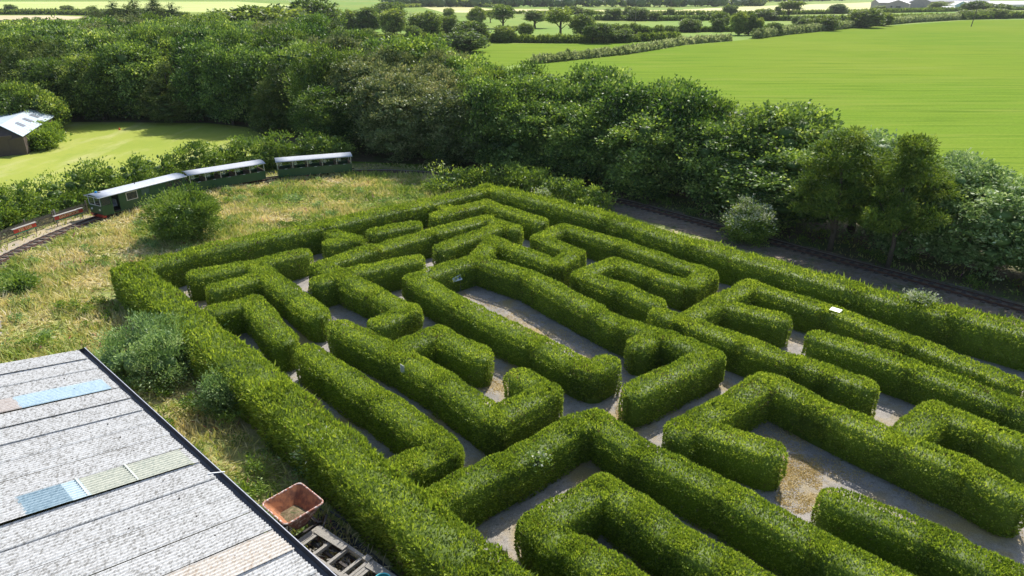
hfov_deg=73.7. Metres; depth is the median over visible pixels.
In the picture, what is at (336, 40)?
copper tree
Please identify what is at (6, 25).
sycamore tree
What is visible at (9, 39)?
sycamore tree
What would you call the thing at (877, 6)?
bushy tree
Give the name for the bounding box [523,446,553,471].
bramble
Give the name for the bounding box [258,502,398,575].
yard ballast
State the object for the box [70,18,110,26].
copper tree
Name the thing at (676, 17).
hedgerow
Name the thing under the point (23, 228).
name board
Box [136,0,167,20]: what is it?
pine tree
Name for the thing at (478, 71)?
ash tree
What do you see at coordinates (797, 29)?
hedgerow
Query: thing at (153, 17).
ash tree
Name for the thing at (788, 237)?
verge grass
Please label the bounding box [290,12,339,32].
sycamore tree
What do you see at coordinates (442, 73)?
copper tree
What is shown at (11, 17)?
stubble field
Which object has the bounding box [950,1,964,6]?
farmhouse
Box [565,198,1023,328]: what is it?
track side gravel
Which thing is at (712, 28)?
hedgerow
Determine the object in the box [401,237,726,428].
maze hedge
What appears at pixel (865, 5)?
wheat field
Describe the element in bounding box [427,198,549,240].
maze hedge
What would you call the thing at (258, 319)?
maze hedge
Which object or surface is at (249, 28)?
sycamore tree
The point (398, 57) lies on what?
copper tree
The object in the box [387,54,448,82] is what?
copper tree
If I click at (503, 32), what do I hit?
round tree
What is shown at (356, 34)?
ash tree
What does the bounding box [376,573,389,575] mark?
tub
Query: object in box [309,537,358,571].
wood splinters
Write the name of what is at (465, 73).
sycamore tree
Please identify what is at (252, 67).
sycamore tree
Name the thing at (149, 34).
sycamore tree
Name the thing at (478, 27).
bushy tree
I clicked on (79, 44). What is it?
sycamore tree
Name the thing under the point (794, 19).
bushy tree
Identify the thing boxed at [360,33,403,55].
copper tree
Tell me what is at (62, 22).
sycamore tree
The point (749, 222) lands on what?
blossom bush
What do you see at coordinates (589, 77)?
sycamore tree
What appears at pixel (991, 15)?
hedgerow
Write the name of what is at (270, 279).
maze hedge
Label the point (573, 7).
bushy tree
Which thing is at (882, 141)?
whitebeam tree
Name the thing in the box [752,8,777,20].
bushy tree
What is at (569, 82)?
sycamore tree
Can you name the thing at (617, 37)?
round tree
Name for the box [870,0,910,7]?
barn
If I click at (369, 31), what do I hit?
bushy tree
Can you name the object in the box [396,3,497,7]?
hedgerow
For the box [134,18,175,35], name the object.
sycamore tree
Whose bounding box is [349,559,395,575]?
timber wagon
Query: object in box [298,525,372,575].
timber wagon
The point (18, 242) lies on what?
platform path
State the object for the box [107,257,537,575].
maze hedge
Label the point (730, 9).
bushy tree
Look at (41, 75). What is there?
ash tree
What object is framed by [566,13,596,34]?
bushy tree
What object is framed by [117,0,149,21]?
pine tree
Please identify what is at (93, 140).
lawn
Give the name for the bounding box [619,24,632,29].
bushy tree
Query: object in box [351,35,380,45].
copper tree
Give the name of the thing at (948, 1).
barn
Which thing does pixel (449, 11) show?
bushy tree
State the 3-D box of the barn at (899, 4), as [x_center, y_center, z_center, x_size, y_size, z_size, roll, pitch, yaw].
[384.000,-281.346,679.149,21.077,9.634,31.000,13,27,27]
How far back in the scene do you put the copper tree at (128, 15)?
151.34 m
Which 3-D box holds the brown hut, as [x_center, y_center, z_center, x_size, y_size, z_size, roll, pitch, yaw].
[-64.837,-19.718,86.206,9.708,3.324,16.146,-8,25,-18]
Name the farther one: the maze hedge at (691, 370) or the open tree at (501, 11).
the open tree at (501, 11)
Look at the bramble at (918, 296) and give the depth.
38.24 m
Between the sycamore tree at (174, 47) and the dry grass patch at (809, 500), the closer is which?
the dry grass patch at (809, 500)
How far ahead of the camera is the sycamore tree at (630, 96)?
65.24 m
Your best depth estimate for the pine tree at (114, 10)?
276.90 m
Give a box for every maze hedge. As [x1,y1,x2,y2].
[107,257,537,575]
[117,184,496,287]
[185,247,332,342]
[204,294,299,372]
[294,342,464,497]
[308,214,523,343]
[321,228,365,260]
[325,318,564,456]
[365,220,422,244]
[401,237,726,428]
[417,407,916,575]
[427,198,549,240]
[432,221,718,326]
[477,181,1023,371]
[513,471,776,575]
[646,278,1023,420]
[661,371,1023,537]
[801,329,1023,438]
[810,486,1023,575]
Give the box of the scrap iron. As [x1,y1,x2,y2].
[306,514,330,559]
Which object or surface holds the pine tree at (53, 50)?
on the wood floor at (1000, 288)
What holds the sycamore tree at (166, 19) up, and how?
on the wood floor at (1000, 288)
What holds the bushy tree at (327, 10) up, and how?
on the ground at (544, 28)
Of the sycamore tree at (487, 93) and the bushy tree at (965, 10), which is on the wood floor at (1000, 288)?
the sycamore tree at (487, 93)
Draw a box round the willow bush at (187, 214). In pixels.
[134,179,228,247]
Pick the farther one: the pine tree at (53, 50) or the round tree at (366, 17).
the round tree at (366, 17)
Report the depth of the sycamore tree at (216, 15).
149.51 m
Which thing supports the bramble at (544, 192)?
on the maze hedge at (957, 328)
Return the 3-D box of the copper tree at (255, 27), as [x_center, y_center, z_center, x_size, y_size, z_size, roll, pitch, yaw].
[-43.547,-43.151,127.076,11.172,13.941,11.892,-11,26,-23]
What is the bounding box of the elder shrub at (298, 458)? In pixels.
[277,426,348,489]
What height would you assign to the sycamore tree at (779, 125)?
9.895 m
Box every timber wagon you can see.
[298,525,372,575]
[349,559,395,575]
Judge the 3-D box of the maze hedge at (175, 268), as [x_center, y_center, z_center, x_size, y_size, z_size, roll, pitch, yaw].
[-13.243,-4.401,52.256,31.173,2.590,2.677,-19,30,-37]
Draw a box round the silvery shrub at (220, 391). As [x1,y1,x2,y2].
[184,359,239,419]
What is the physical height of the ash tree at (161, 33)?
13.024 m
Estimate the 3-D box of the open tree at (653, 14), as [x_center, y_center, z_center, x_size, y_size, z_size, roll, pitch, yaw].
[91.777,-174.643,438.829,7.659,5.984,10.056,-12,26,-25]
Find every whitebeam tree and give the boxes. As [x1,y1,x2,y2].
[788,125,933,241]
[856,152,994,263]
[914,170,1023,284]
[920,147,1023,249]
[1013,229,1023,279]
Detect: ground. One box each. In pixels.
[0,0,1023,305]
[0,162,1001,575]
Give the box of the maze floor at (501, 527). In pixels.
[179,227,1023,575]
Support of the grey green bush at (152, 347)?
on the rough ground at (242, 450)
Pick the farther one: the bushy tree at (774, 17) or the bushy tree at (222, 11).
the bushy tree at (774, 17)
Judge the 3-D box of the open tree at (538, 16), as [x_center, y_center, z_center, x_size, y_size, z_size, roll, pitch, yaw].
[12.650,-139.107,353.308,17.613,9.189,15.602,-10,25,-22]
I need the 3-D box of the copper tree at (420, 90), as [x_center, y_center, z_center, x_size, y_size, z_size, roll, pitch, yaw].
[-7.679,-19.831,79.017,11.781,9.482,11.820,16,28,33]
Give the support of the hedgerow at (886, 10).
on the ground at (544, 28)
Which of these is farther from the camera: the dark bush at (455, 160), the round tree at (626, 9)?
the round tree at (626, 9)
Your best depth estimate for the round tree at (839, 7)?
571.62 m
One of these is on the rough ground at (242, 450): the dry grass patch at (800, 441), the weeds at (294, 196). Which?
the weeds at (294, 196)
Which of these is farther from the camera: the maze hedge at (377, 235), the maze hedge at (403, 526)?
the maze hedge at (377, 235)
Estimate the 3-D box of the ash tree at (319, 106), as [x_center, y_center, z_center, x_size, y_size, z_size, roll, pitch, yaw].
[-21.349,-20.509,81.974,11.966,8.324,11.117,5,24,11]
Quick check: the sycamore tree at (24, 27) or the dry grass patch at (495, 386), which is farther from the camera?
the sycamore tree at (24, 27)
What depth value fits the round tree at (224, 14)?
222.98 m
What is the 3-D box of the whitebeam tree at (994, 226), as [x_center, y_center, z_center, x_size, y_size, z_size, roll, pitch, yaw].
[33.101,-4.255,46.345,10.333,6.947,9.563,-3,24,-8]
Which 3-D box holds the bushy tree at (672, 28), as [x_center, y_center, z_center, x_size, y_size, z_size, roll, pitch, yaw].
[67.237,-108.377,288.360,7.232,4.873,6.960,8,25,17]
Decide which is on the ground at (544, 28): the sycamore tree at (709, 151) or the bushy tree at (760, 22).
the bushy tree at (760, 22)
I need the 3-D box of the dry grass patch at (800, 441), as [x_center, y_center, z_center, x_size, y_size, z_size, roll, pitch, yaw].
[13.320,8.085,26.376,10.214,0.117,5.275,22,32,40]
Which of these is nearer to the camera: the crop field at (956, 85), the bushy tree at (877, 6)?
the crop field at (956, 85)
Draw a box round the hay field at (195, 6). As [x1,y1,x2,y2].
[0,2,289,11]
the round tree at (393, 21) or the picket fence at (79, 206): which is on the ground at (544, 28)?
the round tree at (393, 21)
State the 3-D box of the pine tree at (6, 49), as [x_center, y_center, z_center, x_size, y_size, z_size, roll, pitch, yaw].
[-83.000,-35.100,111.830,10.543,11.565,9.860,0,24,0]
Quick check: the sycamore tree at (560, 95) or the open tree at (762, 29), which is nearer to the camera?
the sycamore tree at (560, 95)
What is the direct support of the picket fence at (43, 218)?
on the rough ground at (242, 450)
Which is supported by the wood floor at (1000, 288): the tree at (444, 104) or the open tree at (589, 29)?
the tree at (444, 104)
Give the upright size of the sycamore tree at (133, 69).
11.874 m
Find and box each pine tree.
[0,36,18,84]
[0,39,17,63]
[0,45,35,100]
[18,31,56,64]
[33,39,79,93]
[55,42,70,59]
[79,4,104,23]
[94,1,127,18]
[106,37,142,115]
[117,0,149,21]
[119,16,133,27]
[130,61,207,122]
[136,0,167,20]
[159,2,188,18]
[163,26,182,39]
[242,55,306,136]
[324,17,345,35]
[784,124,896,251]
[851,131,966,267]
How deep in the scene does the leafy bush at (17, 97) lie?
92.03 m
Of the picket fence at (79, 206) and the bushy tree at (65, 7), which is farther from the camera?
the bushy tree at (65, 7)
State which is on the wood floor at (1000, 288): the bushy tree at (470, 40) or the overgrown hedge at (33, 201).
the overgrown hedge at (33, 201)
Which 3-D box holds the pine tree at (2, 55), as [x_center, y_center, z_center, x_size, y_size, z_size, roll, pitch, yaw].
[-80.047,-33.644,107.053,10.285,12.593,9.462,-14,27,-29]
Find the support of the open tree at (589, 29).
on the ground at (544, 28)
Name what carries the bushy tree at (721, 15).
on the ground at (544, 28)
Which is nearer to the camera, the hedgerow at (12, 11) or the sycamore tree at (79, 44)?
the sycamore tree at (79, 44)
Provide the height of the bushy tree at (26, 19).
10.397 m
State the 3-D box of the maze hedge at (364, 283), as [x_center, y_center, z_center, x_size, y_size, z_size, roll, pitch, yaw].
[-4.901,-1.327,45.605,11.132,2.115,18.557,20,31,38]
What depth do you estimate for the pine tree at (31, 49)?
109.31 m
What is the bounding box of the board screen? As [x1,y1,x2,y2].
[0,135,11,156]
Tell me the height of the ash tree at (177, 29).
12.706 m
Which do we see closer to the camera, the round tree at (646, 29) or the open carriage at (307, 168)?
the open carriage at (307, 168)
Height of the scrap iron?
0.485 m
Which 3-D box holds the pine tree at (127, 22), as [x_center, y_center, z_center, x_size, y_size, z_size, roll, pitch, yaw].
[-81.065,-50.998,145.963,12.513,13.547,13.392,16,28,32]
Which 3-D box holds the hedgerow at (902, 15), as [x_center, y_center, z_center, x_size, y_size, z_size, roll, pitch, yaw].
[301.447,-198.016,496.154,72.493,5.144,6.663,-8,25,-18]
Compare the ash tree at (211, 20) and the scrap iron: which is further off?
the ash tree at (211, 20)
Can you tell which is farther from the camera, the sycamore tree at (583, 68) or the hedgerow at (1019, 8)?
the hedgerow at (1019, 8)
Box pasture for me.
[425,43,635,66]
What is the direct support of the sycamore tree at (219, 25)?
on the wood floor at (1000, 288)
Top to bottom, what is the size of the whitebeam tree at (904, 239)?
7.740 m
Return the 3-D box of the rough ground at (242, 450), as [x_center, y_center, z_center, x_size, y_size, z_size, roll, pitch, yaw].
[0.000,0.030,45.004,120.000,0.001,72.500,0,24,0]
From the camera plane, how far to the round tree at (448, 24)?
284.67 m
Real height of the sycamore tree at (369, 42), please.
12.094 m
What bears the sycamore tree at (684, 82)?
on the wood floor at (1000, 288)
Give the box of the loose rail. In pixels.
[330,511,368,536]
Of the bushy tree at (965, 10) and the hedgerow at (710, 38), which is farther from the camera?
the bushy tree at (965, 10)
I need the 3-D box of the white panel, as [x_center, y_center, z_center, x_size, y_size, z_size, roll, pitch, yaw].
[17.870,1.606,37.870,0.560,0.937,0.361,21,31,40]
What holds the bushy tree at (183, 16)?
on the ground at (544, 28)
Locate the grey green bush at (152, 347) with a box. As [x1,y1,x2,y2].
[84,308,229,395]
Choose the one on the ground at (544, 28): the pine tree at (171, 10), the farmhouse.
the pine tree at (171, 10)
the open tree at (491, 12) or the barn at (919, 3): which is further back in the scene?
the barn at (919, 3)
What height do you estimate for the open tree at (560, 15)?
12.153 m
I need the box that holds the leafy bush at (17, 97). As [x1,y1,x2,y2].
[0,78,76,127]
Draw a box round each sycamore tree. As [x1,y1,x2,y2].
[0,20,14,30]
[0,26,31,44]
[0,28,43,62]
[2,18,42,29]
[9,21,42,35]
[28,21,88,62]
[30,13,85,35]
[62,23,126,66]
[74,13,126,28]
[84,37,175,119]
[121,19,174,75]
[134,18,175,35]
[136,12,183,25]
[164,18,191,29]
[167,20,222,90]
[168,37,234,121]
[169,33,192,74]
[190,45,249,124]
[192,15,248,43]
[193,11,227,22]
[205,21,263,56]
[214,42,284,126]
[223,18,262,27]
[230,21,253,33]
[266,19,330,43]
[269,36,317,86]
[271,20,306,34]
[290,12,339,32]
[320,46,370,56]
[359,34,389,52]
[368,29,457,71]
[436,50,501,87]
[445,71,532,169]
[449,63,509,86]
[481,94,565,174]
[483,69,568,165]
[533,71,581,95]
[533,78,584,165]
[537,97,619,183]
[558,59,623,97]
[562,61,640,105]
[574,73,673,179]
[589,107,691,199]
[638,73,707,105]
[638,78,737,190]
[662,117,763,215]
[700,137,847,232]
[705,99,852,216]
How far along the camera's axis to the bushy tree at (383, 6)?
410.62 m
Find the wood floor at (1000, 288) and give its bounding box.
[64,108,1023,302]
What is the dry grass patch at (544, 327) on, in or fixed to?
on the maze floor at (501, 527)
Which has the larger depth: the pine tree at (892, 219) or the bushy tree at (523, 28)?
the bushy tree at (523, 28)
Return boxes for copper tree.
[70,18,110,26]
[75,20,107,33]
[110,12,145,27]
[244,17,290,26]
[248,16,289,34]
[302,28,366,55]
[321,49,399,147]
[336,63,424,155]
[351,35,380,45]
[353,88,433,163]
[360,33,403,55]
[370,42,418,81]
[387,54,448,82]
[392,75,466,157]
[403,60,461,90]
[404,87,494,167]
[417,42,474,75]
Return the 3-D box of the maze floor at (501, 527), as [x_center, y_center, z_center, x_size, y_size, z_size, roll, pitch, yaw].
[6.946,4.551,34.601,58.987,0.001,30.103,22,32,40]
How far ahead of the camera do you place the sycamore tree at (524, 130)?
69.62 m
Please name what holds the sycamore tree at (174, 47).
on the wood floor at (1000, 288)
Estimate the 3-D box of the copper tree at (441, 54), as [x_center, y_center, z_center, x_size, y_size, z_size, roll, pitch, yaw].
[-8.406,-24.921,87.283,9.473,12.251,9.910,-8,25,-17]
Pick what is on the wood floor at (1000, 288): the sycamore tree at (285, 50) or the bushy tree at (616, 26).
the sycamore tree at (285, 50)
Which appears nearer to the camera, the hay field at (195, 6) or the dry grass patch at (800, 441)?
the dry grass patch at (800, 441)
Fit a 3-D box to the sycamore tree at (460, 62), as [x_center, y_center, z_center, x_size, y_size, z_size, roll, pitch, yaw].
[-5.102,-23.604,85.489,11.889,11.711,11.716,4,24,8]
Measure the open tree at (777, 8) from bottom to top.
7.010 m
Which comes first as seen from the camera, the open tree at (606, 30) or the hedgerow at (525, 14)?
the open tree at (606, 30)
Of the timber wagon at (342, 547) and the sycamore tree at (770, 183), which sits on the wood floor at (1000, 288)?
the sycamore tree at (770, 183)
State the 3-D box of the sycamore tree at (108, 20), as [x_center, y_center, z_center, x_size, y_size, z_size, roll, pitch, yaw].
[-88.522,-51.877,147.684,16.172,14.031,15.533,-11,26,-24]
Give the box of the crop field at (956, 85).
[512,20,1023,186]
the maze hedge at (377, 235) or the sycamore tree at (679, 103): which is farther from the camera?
the sycamore tree at (679, 103)
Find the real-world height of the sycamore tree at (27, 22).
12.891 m
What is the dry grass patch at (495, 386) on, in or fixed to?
on the maze floor at (501, 527)
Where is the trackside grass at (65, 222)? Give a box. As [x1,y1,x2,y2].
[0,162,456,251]
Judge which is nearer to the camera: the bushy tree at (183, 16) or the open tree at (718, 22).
the bushy tree at (183, 16)
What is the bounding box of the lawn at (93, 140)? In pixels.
[0,122,268,201]
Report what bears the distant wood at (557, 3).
on the ground at (544, 28)
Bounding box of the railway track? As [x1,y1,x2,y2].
[0,169,1023,313]
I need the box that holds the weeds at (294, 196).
[0,176,475,551]
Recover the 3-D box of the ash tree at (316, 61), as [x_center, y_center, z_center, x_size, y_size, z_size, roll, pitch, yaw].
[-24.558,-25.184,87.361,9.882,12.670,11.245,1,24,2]
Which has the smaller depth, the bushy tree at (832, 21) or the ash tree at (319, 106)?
the ash tree at (319, 106)
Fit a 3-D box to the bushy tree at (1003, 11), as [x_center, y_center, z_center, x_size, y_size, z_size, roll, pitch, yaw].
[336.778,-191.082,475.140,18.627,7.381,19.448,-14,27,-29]
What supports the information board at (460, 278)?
on the maze floor at (501, 527)
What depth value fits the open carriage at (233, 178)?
67.43 m
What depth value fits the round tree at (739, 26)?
296.55 m
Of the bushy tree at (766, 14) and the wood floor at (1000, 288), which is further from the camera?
the bushy tree at (766, 14)
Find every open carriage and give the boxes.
[181,159,265,189]
[274,152,353,176]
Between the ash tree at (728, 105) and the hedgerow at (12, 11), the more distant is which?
the hedgerow at (12, 11)
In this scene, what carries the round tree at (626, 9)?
on the ground at (544, 28)
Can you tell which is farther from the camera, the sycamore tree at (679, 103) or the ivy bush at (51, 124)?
the ivy bush at (51, 124)
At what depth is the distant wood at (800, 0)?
1221.59 m
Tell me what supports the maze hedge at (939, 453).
on the maze floor at (501, 527)
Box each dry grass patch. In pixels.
[466,294,629,374]
[478,375,509,393]
[754,422,1023,537]
[774,453,823,514]
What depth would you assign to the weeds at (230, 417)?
29.53 m
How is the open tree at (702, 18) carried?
on the ground at (544, 28)
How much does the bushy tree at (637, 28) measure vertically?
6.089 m
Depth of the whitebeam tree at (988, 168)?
47.95 m
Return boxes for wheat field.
[424,6,682,14]
[683,2,870,13]
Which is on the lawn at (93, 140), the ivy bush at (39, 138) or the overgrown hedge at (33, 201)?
the ivy bush at (39, 138)
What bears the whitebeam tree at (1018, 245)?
on the wood floor at (1000, 288)
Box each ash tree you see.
[5,54,82,117]
[25,15,73,33]
[46,49,129,120]
[84,23,129,40]
[91,36,123,53]
[119,28,173,36]
[131,9,164,22]
[167,23,195,33]
[170,14,208,28]
[203,16,231,28]
[243,21,311,56]
[273,15,296,23]
[278,39,345,134]
[283,81,366,151]
[328,43,375,137]
[330,24,376,41]
[452,60,513,100]
[505,58,553,79]
[691,91,765,123]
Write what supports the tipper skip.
on the yard ballast
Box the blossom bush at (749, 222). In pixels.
[716,194,780,247]
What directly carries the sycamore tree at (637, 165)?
on the wood floor at (1000, 288)
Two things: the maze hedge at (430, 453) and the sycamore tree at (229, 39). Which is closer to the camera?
the maze hedge at (430, 453)
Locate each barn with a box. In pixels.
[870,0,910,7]
[886,0,910,8]
[909,0,930,7]
[929,0,989,5]
[948,1,1023,6]
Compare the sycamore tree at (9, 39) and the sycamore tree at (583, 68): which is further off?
the sycamore tree at (9, 39)
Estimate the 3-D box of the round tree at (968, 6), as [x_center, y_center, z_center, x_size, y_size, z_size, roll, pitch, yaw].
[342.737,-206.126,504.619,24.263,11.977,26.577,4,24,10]
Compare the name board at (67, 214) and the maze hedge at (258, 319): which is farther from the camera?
the name board at (67, 214)
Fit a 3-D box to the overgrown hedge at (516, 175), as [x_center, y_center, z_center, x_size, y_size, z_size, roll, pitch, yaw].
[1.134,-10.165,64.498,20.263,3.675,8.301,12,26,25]
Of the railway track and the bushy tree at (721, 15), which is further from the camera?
the bushy tree at (721, 15)
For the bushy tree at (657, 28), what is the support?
on the ground at (544, 28)
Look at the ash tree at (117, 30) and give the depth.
122.95 m
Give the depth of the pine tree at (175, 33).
114.15 m
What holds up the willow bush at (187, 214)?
on the rough ground at (242, 450)
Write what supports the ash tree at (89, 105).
on the wood floor at (1000, 288)
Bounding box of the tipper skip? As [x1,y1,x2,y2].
[262,483,323,538]
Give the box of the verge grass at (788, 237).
[583,182,1023,300]
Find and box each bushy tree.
[1,16,58,25]
[3,4,17,9]
[59,5,73,9]
[172,14,196,21]
[206,8,251,22]
[226,3,292,22]
[251,6,313,22]
[285,0,347,27]
[362,27,377,37]
[372,1,407,17]
[404,10,443,34]
[404,25,423,38]
[442,8,455,15]
[443,30,490,52]
[450,21,491,37]
[466,6,488,22]
[517,22,534,34]
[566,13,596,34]
[568,6,579,13]
[611,23,620,30]
[614,29,632,42]
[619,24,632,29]
[632,25,643,38]
[652,24,663,32]
[663,25,678,31]
[678,18,702,31]
[708,10,730,29]
[721,5,738,13]
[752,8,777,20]
[752,17,764,29]
[769,22,783,33]
[770,15,779,20]
[790,16,803,23]
[795,19,813,24]
[811,14,842,29]
[845,8,886,27]
[872,5,885,8]
[928,1,948,7]
[956,9,979,13]
[981,3,1013,11]
[985,7,1011,17]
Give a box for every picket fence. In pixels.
[0,222,25,242]
[23,211,55,233]
[53,201,88,222]
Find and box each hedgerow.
[0,8,166,11]
[0,8,189,15]
[357,30,681,42]
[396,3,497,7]
[437,6,635,17]
[513,10,604,14]
[527,35,684,63]
[593,13,849,20]
[604,6,959,14]
[631,24,797,31]
[681,33,733,44]
[752,12,969,38]
[884,6,1023,9]
[893,12,955,16]
[960,11,1023,19]
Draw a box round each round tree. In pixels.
[190,12,229,24]
[341,8,356,30]
[352,7,380,29]
[376,7,407,33]
[438,14,461,34]
[491,25,516,42]
[608,33,623,42]
[623,6,632,14]
[626,7,649,19]
[642,25,650,33]
[728,10,750,34]
[743,12,757,34]
[799,17,814,22]
[828,4,848,13]
[880,12,895,25]
[957,0,991,11]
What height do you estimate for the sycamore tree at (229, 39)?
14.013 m
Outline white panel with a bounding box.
[829,307,841,312]
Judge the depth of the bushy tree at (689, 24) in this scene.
318.94 m
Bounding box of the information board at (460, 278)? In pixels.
[452,275,461,291]
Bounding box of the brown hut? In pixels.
[0,109,53,154]
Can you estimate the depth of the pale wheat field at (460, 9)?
704.25 m
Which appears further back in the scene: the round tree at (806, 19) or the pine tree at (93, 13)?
the round tree at (806, 19)
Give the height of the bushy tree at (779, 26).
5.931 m
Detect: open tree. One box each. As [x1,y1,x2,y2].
[486,9,494,22]
[489,4,516,25]
[521,10,552,27]
[545,6,574,33]
[581,24,599,42]
[582,9,598,17]
[592,22,616,38]
[603,7,621,15]
[620,28,634,32]
[649,11,662,20]
[698,15,705,21]
[711,18,725,26]
[749,28,765,33]
[774,6,781,11]
[777,0,808,14]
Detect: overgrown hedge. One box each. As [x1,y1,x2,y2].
[0,127,362,234]
[420,156,621,213]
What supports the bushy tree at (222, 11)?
on the ground at (544, 28)
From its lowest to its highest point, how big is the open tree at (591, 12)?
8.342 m
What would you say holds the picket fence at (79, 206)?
on the rough ground at (242, 450)
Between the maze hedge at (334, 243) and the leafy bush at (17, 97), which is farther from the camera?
the leafy bush at (17, 97)
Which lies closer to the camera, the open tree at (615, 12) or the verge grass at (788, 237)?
the verge grass at (788, 237)
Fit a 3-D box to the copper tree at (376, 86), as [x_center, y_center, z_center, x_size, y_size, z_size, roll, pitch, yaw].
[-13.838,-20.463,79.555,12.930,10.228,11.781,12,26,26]
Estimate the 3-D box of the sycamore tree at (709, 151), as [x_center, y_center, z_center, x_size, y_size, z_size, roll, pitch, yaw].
[18.089,-11.173,60.761,10.026,8.136,10.684,3,24,7]
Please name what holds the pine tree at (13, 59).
on the wood floor at (1000, 288)
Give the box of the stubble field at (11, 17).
[0,15,81,19]
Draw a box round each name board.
[11,221,36,239]
[52,207,83,226]
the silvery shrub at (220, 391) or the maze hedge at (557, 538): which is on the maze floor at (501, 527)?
the maze hedge at (557, 538)
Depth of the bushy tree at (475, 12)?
372.72 m
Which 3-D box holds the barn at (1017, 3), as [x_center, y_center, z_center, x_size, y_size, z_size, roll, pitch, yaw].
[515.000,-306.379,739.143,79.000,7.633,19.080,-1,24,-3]
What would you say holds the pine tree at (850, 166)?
on the wood floor at (1000, 288)
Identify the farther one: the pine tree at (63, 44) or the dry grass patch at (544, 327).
the pine tree at (63, 44)
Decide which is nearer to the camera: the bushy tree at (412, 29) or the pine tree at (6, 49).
the pine tree at (6, 49)
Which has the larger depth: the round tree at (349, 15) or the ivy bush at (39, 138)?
the round tree at (349, 15)
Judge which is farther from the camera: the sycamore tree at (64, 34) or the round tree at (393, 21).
the round tree at (393, 21)
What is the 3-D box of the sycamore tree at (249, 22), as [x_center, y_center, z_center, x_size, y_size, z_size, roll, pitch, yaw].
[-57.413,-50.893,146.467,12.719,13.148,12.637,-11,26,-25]
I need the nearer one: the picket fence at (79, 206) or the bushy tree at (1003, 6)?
the picket fence at (79, 206)
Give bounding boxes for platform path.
[0,215,93,254]
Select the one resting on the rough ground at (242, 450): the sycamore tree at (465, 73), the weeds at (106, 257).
the weeds at (106, 257)
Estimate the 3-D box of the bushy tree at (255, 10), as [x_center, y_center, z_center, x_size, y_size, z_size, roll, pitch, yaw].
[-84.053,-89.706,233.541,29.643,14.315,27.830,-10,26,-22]
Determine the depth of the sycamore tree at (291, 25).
121.81 m
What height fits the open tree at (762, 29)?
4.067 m
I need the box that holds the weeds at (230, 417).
[152,372,305,500]
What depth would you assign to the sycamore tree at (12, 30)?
120.73 m
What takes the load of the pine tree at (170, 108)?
on the wood floor at (1000, 288)
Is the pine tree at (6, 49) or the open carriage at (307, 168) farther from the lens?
the pine tree at (6, 49)
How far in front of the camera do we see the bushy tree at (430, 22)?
276.99 m
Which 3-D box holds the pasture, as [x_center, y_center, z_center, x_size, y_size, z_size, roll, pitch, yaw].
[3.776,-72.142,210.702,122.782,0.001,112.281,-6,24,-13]
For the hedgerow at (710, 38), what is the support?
on the ground at (544, 28)
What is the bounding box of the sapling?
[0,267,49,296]
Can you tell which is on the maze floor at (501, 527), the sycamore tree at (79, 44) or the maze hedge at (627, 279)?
the maze hedge at (627, 279)
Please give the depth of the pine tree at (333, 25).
123.62 m
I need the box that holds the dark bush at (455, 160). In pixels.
[421,138,468,165]
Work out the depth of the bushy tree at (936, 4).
678.03 m
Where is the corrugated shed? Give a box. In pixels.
[0,347,336,575]
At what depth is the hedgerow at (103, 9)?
608.31 m
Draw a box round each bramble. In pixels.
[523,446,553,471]
[532,185,554,197]
[899,288,944,309]
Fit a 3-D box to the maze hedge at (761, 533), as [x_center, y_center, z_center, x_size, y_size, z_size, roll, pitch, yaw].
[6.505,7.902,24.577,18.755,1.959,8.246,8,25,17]
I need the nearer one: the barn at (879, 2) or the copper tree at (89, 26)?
the copper tree at (89, 26)
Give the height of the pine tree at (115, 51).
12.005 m
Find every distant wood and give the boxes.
[378,0,768,6]
[767,0,842,1]
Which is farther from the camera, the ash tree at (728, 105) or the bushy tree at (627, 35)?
the bushy tree at (627, 35)
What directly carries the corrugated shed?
on the rough ground at (242, 450)
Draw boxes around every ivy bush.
[26,126,71,151]
[33,119,72,138]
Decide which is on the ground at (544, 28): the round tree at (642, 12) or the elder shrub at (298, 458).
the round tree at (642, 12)
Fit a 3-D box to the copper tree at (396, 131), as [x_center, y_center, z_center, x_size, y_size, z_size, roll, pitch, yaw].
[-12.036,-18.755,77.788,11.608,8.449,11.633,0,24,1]
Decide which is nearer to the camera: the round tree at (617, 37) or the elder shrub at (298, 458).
the elder shrub at (298, 458)
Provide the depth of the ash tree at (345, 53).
86.72 m
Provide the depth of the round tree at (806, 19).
333.68 m
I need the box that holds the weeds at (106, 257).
[14,173,480,521]
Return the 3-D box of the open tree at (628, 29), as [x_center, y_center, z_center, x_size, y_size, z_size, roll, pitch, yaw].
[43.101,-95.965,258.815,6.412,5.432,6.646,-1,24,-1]
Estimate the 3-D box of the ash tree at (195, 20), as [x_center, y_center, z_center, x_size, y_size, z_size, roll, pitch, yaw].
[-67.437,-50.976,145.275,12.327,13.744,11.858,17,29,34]

